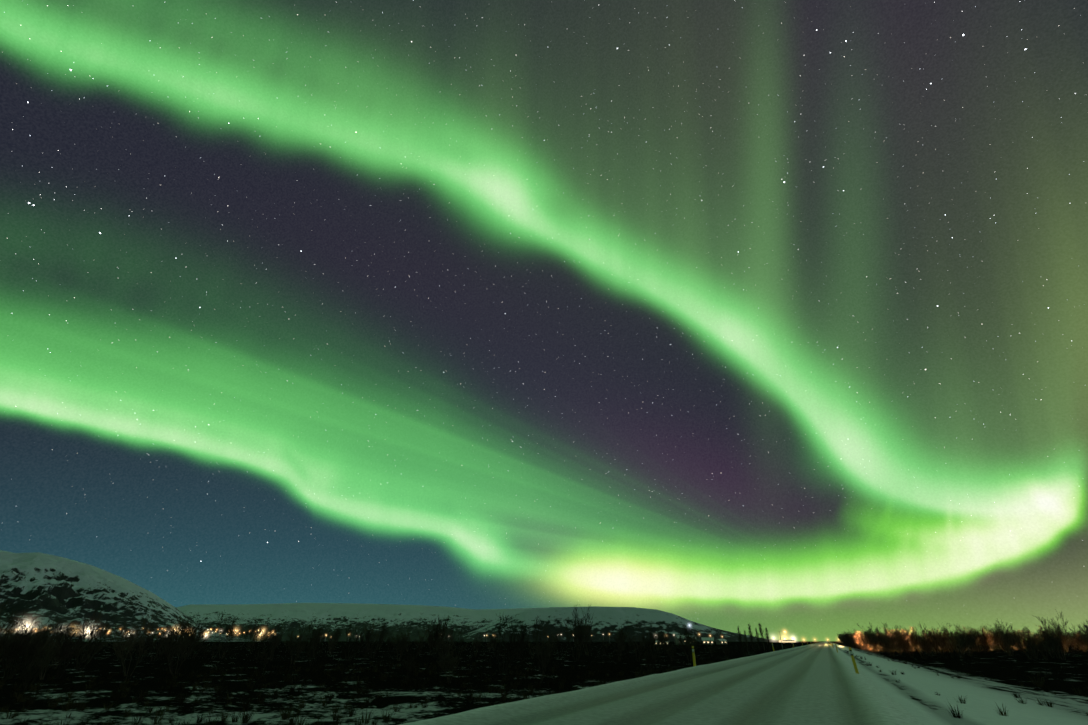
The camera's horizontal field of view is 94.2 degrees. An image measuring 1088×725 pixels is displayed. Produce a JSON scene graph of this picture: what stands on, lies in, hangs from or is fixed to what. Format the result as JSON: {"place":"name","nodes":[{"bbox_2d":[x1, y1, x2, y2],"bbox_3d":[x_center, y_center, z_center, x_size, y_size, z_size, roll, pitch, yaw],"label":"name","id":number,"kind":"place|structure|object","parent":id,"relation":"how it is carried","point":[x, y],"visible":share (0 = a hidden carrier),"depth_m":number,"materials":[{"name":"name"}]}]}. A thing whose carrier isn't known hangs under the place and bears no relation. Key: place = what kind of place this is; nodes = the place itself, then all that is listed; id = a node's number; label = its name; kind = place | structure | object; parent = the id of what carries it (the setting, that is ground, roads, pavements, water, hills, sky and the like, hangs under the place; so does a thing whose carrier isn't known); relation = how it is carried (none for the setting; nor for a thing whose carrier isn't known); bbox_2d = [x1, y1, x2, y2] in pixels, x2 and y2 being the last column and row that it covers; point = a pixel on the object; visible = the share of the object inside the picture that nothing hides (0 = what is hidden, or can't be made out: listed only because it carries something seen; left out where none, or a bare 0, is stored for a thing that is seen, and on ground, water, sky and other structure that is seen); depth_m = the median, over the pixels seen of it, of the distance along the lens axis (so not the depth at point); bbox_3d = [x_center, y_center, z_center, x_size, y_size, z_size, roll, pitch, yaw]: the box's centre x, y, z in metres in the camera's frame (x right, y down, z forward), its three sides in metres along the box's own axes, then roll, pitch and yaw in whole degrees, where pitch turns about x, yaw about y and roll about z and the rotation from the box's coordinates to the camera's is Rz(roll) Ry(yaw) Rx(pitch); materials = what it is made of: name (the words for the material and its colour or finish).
{"place":"outdoors","nodes":[
{"label":"outdoors","id":0,"kind":"place"},
{"bbox_2d":[0,550,259,641],"bbox_3d":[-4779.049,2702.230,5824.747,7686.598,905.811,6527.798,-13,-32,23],"label":"mountain","id":1,"kind":"structure","parent":0,"point":[44,588],"depth_m":4368.95,"materials":[{"name":"snow"}]},
{"bbox_2d":[176,603,551,640],"bbox_3d":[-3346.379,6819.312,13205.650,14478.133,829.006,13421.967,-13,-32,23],"label":"mountain ridge","id":2,"kind":"structure","parent":0,"point":[414,619],"depth_m":10990.39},
{"bbox_2d":[10,630,1064,645],"bbox_3d":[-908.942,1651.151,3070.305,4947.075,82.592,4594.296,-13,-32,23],"label":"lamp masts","id":3,"kind":"object","parent":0,"point":[274,635],"visible":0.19,"depth_m":3422.05},
{"bbox_2d":[0,0,1087,640],"bbox_3d":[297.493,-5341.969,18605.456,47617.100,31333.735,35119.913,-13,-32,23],"label":"sky","id":4,"kind":"structure","parent":0,"point":[402,302],"depth_m":24919.65,"materials":[{"name":"green"}]},
{"bbox_2d":[0,641,1087,724],"bbox_3d":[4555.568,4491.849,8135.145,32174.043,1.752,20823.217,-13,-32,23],"label":"heath ground","id":5,"kind":"structure","parent":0,"point":[913,691],"depth_m":33.18,"materials":[{"name":"snow"}]},
{"bbox_2d":[1,709,22,718],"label":"tussock","id":6,"kind":"object","parent":5,"relation":"on","point":[13,716],"visible":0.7,"depth_m":18.08,"materials":[{"name":"black plant"}]},
{"bbox_2d":[0,600,33,660],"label":"shrub","id":7,"kind":"object","parent":5,"relation":"on","point":[12,626],"visible":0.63,"depth_m":36.75,"materials":[{"name":"plant"}]},
{"bbox_2d":[0,614,53,678],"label":"shrub","id":8,"kind":"object","parent":5,"relation":"on","point":[23,636],"visible":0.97,"depth_m":33.89,"materials":[{"name":"plant"}]},
{"bbox_2d":[6,627,52,677],"bbox_3d":[-35.458,19.769,34.444,2.113,3.344,1.709,20,-35,-32],"label":"shrub","id":9,"kind":"object","parent":5,"relation":"on","point":[32,649],"visible":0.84,"depth_m":34.50,"materials":[{"name":"plant"}]},
{"bbox_2d":[24,619,70,672],"bbox_3d":[-38.572,21.674,38.702,1.943,3.965,2.238,-1,-29,2],"label":"shrub","id":10,"kind":"object","parent":5,"relation":"on","point":[47,640],"visible":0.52,"depth_m":38.96,"materials":[{"name":"plant"}]},
{"bbox_2d":[36,641,69,679],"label":"shrub","id":11,"kind":"object","parent":5,"relation":"on","point":[47,658],"visible":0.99,"depth_m":33.50,"materials":[{"name":"plant"}]},
{"bbox_2d":[47,698,62,707],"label":"tussock","id":12,"kind":"object","parent":5,"relation":"on","point":[53,706],"visible":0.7,"depth_m":21.03,"materials":[{"name":"black plant"}]},
{"bbox_2d":[37,615,73,666],"bbox_3d":[-48.354,27.142,49.102,2.400,4.563,2.367,11,-31,-20],"label":"shrub","id":13,"kind":"object","parent":5,"relation":"on","point":[54,642],"visible":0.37,"depth_m":49.61,"materials":[{"name":"plant"}]},
{"bbox_2d":[48,617,75,646],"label":"shrub","id":14,"kind":"object","parent":5,"relation":"on","point":[67,629],"visible":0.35,"depth_m":116.52,"materials":[{"name":"plant"}]},
{"bbox_2d":[50,621,87,678],"bbox_3d":[-33.007,19.816,34.957,2.459,3.810,2.135,-20,-35,31],"label":"shrub","id":15,"kind":"object","parent":5,"relation":"on","point":[65,644],"visible":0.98,"depth_m":34.84,"materials":[{"name":"plant"}]},
{"bbox_2d":[61,699,76,710],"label":"tussock","id":16,"kind":"object","parent":5,"relation":"on","point":[66,708],"visible":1,"depth_m":19.76,"materials":[{"name":"black plant"}]},
{"bbox_2d":[75,698,86,710],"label":"tussock","id":17,"kind":"object","parent":5,"relation":"on","point":[79,706],"visible":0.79,"depth_m":20.04,"materials":[{"name":"black plant"}]},
{"bbox_2d":[72,619,114,670],"bbox_3d":[-39.328,24.259,43.346,2.962,4.042,3.209,3,-29,-5],"label":"shrub","id":18,"kind":"object","parent":5,"relation":"on","point":[83,640],"visible":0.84,"depth_m":43.62,"materials":[{"name":"plant"}]},
{"bbox_2d":[81,608,114,662],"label":"shrub","id":19,"kind":"object","parent":5,"relation":"on","point":[97,629],"visible":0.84,"depth_m":67.83,"materials":[{"name":"plant"}]},
{"bbox_2d":[106,610,157,675],"bbox_3d":[-30.698,20.706,37.266,3.325,4.448,2.689,-25,-37,37],"label":"shrub","id":20,"kind":"object","parent":5,"relation":"on","point":[131,637],"visible":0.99,"depth_m":37.06,"materials":[{"name":"plant"}]},
{"bbox_2d":[129,712,145,724],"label":"tussock","id":21,"kind":"object","parent":5,"relation":"on","point":[136,722],"visible":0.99,"depth_m":17.35,"materials":[{"name":"black plant"}]},
{"bbox_2d":[133,620,154,652],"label":"shrub","id":22,"kind":"object","parent":5,"relation":"on","point":[150,629],"visible":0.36,"depth_m":128.09,"materials":[{"name":"plant"}]},
{"bbox_2d":[135,633,153,659],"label":"shrub","id":23,"kind":"object","parent":5,"relation":"on","point":[149,639],"visible":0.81,"depth_m":57.04,"materials":[{"name":"plant"}]},
{"bbox_2d":[149,712,166,724],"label":"tussock","id":24,"kind":"object","parent":5,"relation":"on","point":[156,719],"visible":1,"depth_m":17.39,"materials":[{"name":"black plant"}]},
{"bbox_2d":[145,625,175,660],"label":"shrub","id":25,"kind":"object","parent":5,"relation":"on","point":[161,643],"visible":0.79,"depth_m":73.67,"materials":[{"name":"plant"}]},
{"bbox_2d":[150,627,172,658],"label":"shrub","id":26,"kind":"object","parent":5,"relation":"on","point":[152,643],"visible":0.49,"depth_m":92.17,"materials":[{"name":"plant"}]},
{"bbox_2d":[163,623,182,652],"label":"shrub","id":27,"kind":"object","parent":5,"relation":"on","point":[173,634],"visible":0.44,"depth_m":128.15,"materials":[{"name":"plant"}]},
{"bbox_2d":[154,615,208,673],"bbox_3d":[-27.969,21.532,38.493,3.186,4.161,3.452,-24,-37,36],"label":"shrub","id":28,"kind":"object","parent":5,"relation":"on","point":[181,638],"visible":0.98,"depth_m":38.53,"materials":[{"name":"plant"}]},
{"bbox_2d":[176,622,207,660],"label":"shrub","id":29,"kind":"object","parent":5,"relation":"on","point":[192,635],"visible":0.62,"depth_m":63.91,"materials":[{"name":"plant"}]},
{"bbox_2d":[185,617,204,655],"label":"shrub","id":30,"kind":"object","parent":5,"relation":"on","point":[199,628],"visible":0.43,"depth_m":108.97,"materials":[{"name":"plant"}]},
{"bbox_2d":[199,714,219,724],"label":"tussock","id":31,"kind":"object","parent":5,"relation":"on","point":[206,722],"visible":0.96,"depth_m":16.33,"materials":[{"name":"black plant"}]},
{"bbox_2d":[220,709,231,720],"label":"tussock","id":32,"kind":"object","parent":5,"relation":"on","point":[223,718],"visible":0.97,"depth_m":17.96,"materials":[{"name":"black plant"}]},
{"bbox_2d":[221,638,231,659],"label":"tree","id":33,"kind":"object","parent":5,"relation":"on","point":[226,647],"visible":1,"depth_m":67.30,"materials":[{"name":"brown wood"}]},
{"bbox_2d":[216,610,237,658],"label":"shrub","id":34,"kind":"object","parent":5,"relation":"on","point":[230,632],"visible":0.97,"depth_m":88.14,"materials":[{"name":"plant"}]},
{"bbox_2d":[231,710,242,722],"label":"tussock","id":35,"kind":"object","parent":5,"relation":"on","point":[233,716],"visible":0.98,"depth_m":17.20,"materials":[{"name":"black plant"}]},
{"bbox_2d":[238,707,256,723],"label":"tussock","id":36,"kind":"object","parent":5,"relation":"on","point":[246,719],"visible":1,"depth_m":17.05,"materials":[{"name":"black plant"}]},
{"bbox_2d":[240,616,268,649],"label":"shrub","id":37,"kind":"object","parent":5,"relation":"on","point":[253,631],"visible":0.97,"depth_m":147.10,"materials":[{"name":"plant"}]},
{"bbox_2d":[260,629,270,653],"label":"tree","id":38,"kind":"object","parent":5,"relation":"on","point":[264,640],"visible":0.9,"depth_m":114.39,"materials":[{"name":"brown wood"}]},
{"bbox_2d":[267,623,286,659],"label":"shrub","id":39,"kind":"object","parent":5,"relation":"on","point":[277,640],"visible":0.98,"depth_m":66.54,"materials":[{"name":"plant"}]},
{"bbox_2d":[278,704,294,719],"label":"tussock","id":40,"kind":"object","parent":5,"relation":"on","point":[283,717],"visible":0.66,"depth_m":18.00,"materials":[{"name":"black plant"}]},
{"bbox_2d":[283,622,314,663],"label":"shrub","id":41,"kind":"object","parent":5,"relation":"on","point":[299,640],"visible":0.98,"depth_m":57.95,"materials":[{"name":"plant"}]},
{"bbox_2d":[292,711,311,724],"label":"tussock","id":42,"kind":"object","parent":5,"relation":"on","point":[300,722],"visible":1,"depth_m":16.68,"materials":[{"name":"black plant"}]},
{"bbox_2d":[306,617,326,655],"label":"shrub","id":43,"kind":"object","parent":5,"relation":"on","point":[316,635],"visible":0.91,"depth_m":87.11,"materials":[{"name":"plant"}]},
{"bbox_2d":[327,627,340,653],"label":"tree","id":44,"kind":"object","parent":5,"relation":"on","point":[336,638],"visible":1,"depth_m":112.21,"materials":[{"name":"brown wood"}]},
{"bbox_2d":[328,704,341,720],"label":"tussock","id":45,"kind":"object","parent":5,"relation":"on","point":[334,715],"visible":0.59,"depth_m":17.85,"materials":[{"name":"black plant"}]},
{"bbox_2d":[330,625,346,649],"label":"tree","id":46,"kind":"object","parent":5,"relation":"on","point":[335,633],"visible":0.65,"depth_m":143.21,"materials":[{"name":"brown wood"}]},
{"bbox_2d":[345,705,359,716],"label":"tussock","id":47,"kind":"object","parent":5,"relation":"on","point":[351,713],"visible":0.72,"depth_m":19.37,"materials":[{"name":"black plant"}]},
{"bbox_2d":[343,622,374,660],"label":"shrub","id":48,"kind":"object","parent":5,"relation":"on","point":[355,640],"visible":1,"depth_m":67.05,"materials":[{"name":"plant"}]},
{"bbox_2d":[359,707,372,723],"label":"tussock","id":49,"kind":"object","parent":5,"relation":"on","point":[368,721],"visible":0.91,"depth_m":17.19,"materials":[{"name":"black plant"}]},
{"bbox_2d":[360,623,377,649],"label":"shrub","id":50,"kind":"object","parent":5,"relation":"on","point":[370,633],"visible":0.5,"depth_m":149.61,"materials":[{"name":"plant"}]},
{"bbox_2d":[364,622,387,657],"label":"shrub","id":51,"kind":"object","parent":5,"relation":"on","point":[383,625],"visible":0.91,"depth_m":76.42,"materials":[{"name":"plant"}]},
{"bbox_2d":[382,709,395,722],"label":"tussock","id":52,"kind":"object","parent":5,"relation":"on","point":[385,719],"visible":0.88,"depth_m":17.48,"materials":[{"name":"black plant"}]},
{"bbox_2d":[414,633,426,652],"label":"shrub","id":53,"kind":"object","parent":5,"relation":"on","point":[419,643],"visible":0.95,"depth_m":108.78,"materials":[{"name":"plant"}]},
{"bbox_2d":[423,625,438,654],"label":"shrub","id":54,"kind":"object","parent":5,"relation":"on","point":[428,640],"visible":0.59,"depth_m":96.15,"materials":[{"name":"plant"}]},
{"bbox_2d":[427,615,449,657],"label":"shrub","id":55,"kind":"object","parent":5,"relation":"on","point":[435,636],"visible":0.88,"depth_m":81.84,"materials":[{"name":"plant"}]},
{"bbox_2d":[435,615,454,651],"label":"shrub","id":56,"kind":"object","parent":5,"relation":"on","point":[446,635],"visible":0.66,"depth_m":131.71,"materials":[{"name":"plant"}]},
{"bbox_2d":[436,646,466,682],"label":"shrub","id":57,"kind":"object","parent":5,"relation":"on","point":[452,661],"visible":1,"depth_m":34.12,"materials":[{"name":"plant"}]},
{"bbox_2d":[448,626,463,655],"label":"shrub","id":58,"kind":"object","parent":5,"relation":"on","point":[458,639],"visible":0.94,"depth_m":90.72,"materials":[{"name":"plant"}]},
{"bbox_2d":[472,634,483,655],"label":"shrub","id":59,"kind":"object","parent":5,"relation":"on","point":[477,641],"visible":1,"depth_m":91.88,"materials":[{"name":"plant"}]},
{"bbox_2d":[494,615,529,674],"bbox_3d":[-2.632,23.171,41.630,2.650,4.805,3.277,13,-31,-22],"label":"shrub","id":60,"kind":"object","parent":5,"relation":"on","point":[514,643],"visible":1,"depth_m":41.71,"materials":[{"name":"plant"}]},
{"bbox_2d":[507,623,529,658],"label":"shrub","id":61,"kind":"object","parent":5,"relation":"on","point":[521,637],"visible":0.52,"depth_m":79.55,"materials":[{"name":"plant"}]},
{"bbox_2d":[530,615,543,652],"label":"shrub","id":62,"kind":"object","parent":5,"relation":"on","point":[536,631],"visible":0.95,"depth_m":110.28,"materials":[{"name":"plant"}]},
{"bbox_2d":[541,625,560,655],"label":"shrub","id":63,"kind":"object","parent":5,"relation":"on","point":[544,634],"visible":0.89,"depth_m":105.84,"materials":[{"name":"plant"}]},
{"bbox_2d":[563,604,592,660],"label":"shrub","id":64,"kind":"object","parent":5,"relation":"on","point":[580,636],"visible":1,"depth_m":69.41,"materials":[{"name":"plant"}]},
{"bbox_2d":[579,622,596,654],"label":"shrub","id":65,"kind":"object","parent":5,"relation":"on","point":[587,632],"visible":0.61,"depth_m":112.71,"materials":[{"name":"plant"}]},
{"bbox_2d":[615,626,628,649],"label":"shrub","id":66,"kind":"object","parent":5,"relation":"on","point":[623,635],"visible":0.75,"depth_m":161.26,"materials":[{"name":"plant"}]},
{"bbox_2d":[635,624,668,657],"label":"shrub","id":67,"kind":"object","parent":5,"relation":"on","point":[653,640],"visible":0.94,"depth_m":86.76,"materials":[{"name":"plant"}]},
{"bbox_2d":[399,641,923,724],"bbox_3d":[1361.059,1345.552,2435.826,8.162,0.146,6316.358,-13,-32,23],"label":"road","id":68,"kind":"structure","parent":5,"relation":"on","point":[822,683],"depth_m":11.41,"materials":[{"name":"snow"}]},
{"bbox_2d":[675,635,695,644],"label":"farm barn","id":69,"kind":"structure","parent":5,"relation":"on","point":[676,639],"depth_m":440.18,"materials":[{"name":"grey"}]},
{"bbox_2d":[679,624,696,656],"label":"shrub","id":70,"kind":"object","parent":5,"relation":"on","point":[686,637],"visible":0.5,"depth_m":107.67,"materials":[{"name":"plant"}]},
{"bbox_2d":[676,629,702,660],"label":"shrub","id":71,"kind":"object","parent":5,"relation":"on","point":[685,643],"visible":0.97,"depth_m":71.62,"materials":[{"name":"plant"}]},
{"bbox_2d":[701,637,713,643],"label":"building","id":72,"kind":"structure","parent":5,"relation":"on","point":[707,640],"depth_m":452.32,"materials":[{"name":"grey"}]},
{"bbox_2d":[721,642,730,659],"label":"shrub","id":73,"kind":"object","parent":5,"relation":"on","point":[724,649],"visible":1,"depth_m":79.61,"materials":[{"name":"plant"}]},
{"bbox_2d":[848,647,858,673],"bbox_3d":[12.860,12.521,20.886,0.124,1.300,0.060,-15,-34,20],"label":"marker post","id":74,"kind":"object","parent":5,"relation":"on","point":[853,661],"visible":0.85,"depth_m":20.96,"materials":[{"name":"yellow plastic"}]},
{"bbox_2d":[858,623,880,651],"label":"bush","id":75,"kind":"object","parent":5,"relation":"on","point":[866,633],"visible":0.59,"depth_m":131.45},
{"bbox_2d":[866,630,881,652],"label":"birch","id":76,"kind":"object","parent":5,"relation":"on","point":[875,639],"visible":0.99,"depth_m":123.85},
{"bbox_2d":[880,634,895,656],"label":"bush","id":77,"kind":"object","parent":5,"relation":"on","point":[893,644],"visible":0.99,"depth_m":101.41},
{"bbox_2d":[882,629,901,654],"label":"bush","id":78,"kind":"object","parent":5,"relation":"on","point":[899,633],"visible":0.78,"depth_m":113.63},
{"bbox_2d":[883,622,900,650],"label":"birch","id":79,"kind":"object","parent":5,"relation":"on","point":[885,630],"visible":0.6,"depth_m":127.40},
{"bbox_2d":[898,635,917,657],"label":"bush","id":80,"kind":"object","parent":5,"relation":"on","point":[906,645],"visible":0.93,"depth_m":95.62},
{"bbox_2d":[906,623,926,658],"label":"bush","id":81,"kind":"object","parent":5,"relation":"on","point":[916,639],"visible":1,"depth_m":91.71,"materials":[{"name":"plant"}]},
{"bbox_2d":[919,639,934,657],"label":"bush","id":82,"kind":"object","parent":5,"relation":"on","point":[928,647],"visible":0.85,"depth_m":94.38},
{"bbox_2d":[924,627,945,654],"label":"bush","id":83,"kind":"object","parent":5,"relation":"on","point":[934,637],"visible":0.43,"depth_m":112.13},
{"bbox_2d":[924,631,946,657],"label":"bush","id":84,"kind":"object","parent":5,"relation":"on","point":[944,642],"visible":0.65,"depth_m":92.63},
{"bbox_2d":[925,630,953,658],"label":"bush","id":85,"kind":"object","parent":5,"relation":"on","point":[939,643],"visible":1,"depth_m":91.20,"materials":[{"name":"plant"}]},
{"bbox_2d":[935,623,955,650],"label":"bush","id":86,"kind":"object","parent":5,"relation":"on","point":[944,628],"visible":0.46,"depth_m":147.49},
{"bbox_2d":[943,635,954,657],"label":"birch","id":87,"kind":"object","parent":5,"relation":"on","point":[950,648],"visible":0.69,"depth_m":93.38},
{"bbox_2d":[945,700,962,718],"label":"tussock","id":88,"kind":"object","parent":5,"relation":"on","point":[959,716],"visible":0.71,"depth_m":10.21,"materials":[{"name":"plant"}]},
{"bbox_2d":[948,625,965,652],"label":"birch","id":89,"kind":"object","parent":5,"relation":"on","point":[959,639],"visible":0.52,"depth_m":115.71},
{"bbox_2d":[945,630,970,657],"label":"bush","id":90,"kind":"object","parent":5,"relation":"on","point":[962,641],"visible":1,"depth_m":92.17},
{"bbox_2d":[953,623,979,655],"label":"bush","id":91,"kind":"object","parent":5,"relation":"on","point":[975,638],"visible":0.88,"depth_m":102.27,"materials":[{"name":"plant"}]},
{"bbox_2d":[967,625,987,649],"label":"bush","id":92,"kind":"object","parent":5,"relation":"on","point":[983,637],"visible":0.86,"depth_m":126.36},
{"bbox_2d":[979,624,992,649],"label":"birch","id":93,"kind":"object","parent":5,"relation":"on","point":[985,634],"visible":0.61,"depth_m":160.84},
{"bbox_2d":[988,629,1013,655],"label":"bush","id":94,"kind":"object","parent":5,"relation":"on","point":[999,642],"visible":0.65,"depth_m":102.25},
{"bbox_2d":[987,623,1015,651],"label":"bush","id":95,"kind":"object","parent":5,"relation":"on","point":[997,634],"visible":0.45,"depth_m":117.18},
{"bbox_2d":[996,624,1015,654],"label":"bush","id":96,"kind":"object","parent":5,"relation":"on","point":[1001,640],"visible":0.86,"depth_m":100.11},
{"bbox_2d":[1010,629,1035,658],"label":"bush","id":97,"kind":"object","parent":5,"relation":"on","point":[1019,643],"visible":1,"depth_m":86.12,"materials":[{"name":"plant"}]},
{"bbox_2d":[1011,626,1042,658],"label":"bush","id":98,"kind":"object","parent":5,"relation":"on","point":[1035,647],"visible":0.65,"depth_m":88.88,"materials":[{"name":"plant"}]},
{"bbox_2d":[1027,632,1048,658],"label":"bush","id":99,"kind":"object","parent":5,"relation":"on","point":[1039,645],"visible":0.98,"depth_m":86.50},
{"bbox_2d":[1035,632,1059,657],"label":"bush","id":100,"kind":"object","parent":5,"relation":"on","point":[1049,645],"visible":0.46,"depth_m":91.79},
{"bbox_2d":[1039,622,1061,657],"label":"bush","id":101,"kind":"object","parent":5,"relation":"on","point":[1055,642],"visible":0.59,"depth_m":89.59,"materials":[{"name":"plant"}]},
{"bbox_2d":[1032,609,1071,659],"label":"bush","id":102,"kind":"object","parent":5,"relation":"on","point":[1045,633],"visible":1,"depth_m":84.34,"materials":[{"name":"plant"}]},
{"bbox_2d":[1046,625,1067,650],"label":"bush","id":103,"kind":"object","parent":5,"relation":"on","point":[1063,638],"visible":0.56,"depth_m":118.34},
{"bbox_2d":[1068,623,1087,650],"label":"bush","id":104,"kind":"object","parent":5,"relation":"on","point":[1080,639],"visible":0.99,"depth_m":84.67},
{"bbox_2d":[449,606,778,641],"bbox_3d":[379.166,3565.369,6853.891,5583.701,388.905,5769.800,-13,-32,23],"label":"hill","id":105,"kind":"structure","parent":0,"point":[606,622],"depth_m":4928.78,"materials":[{"name":"snow"}]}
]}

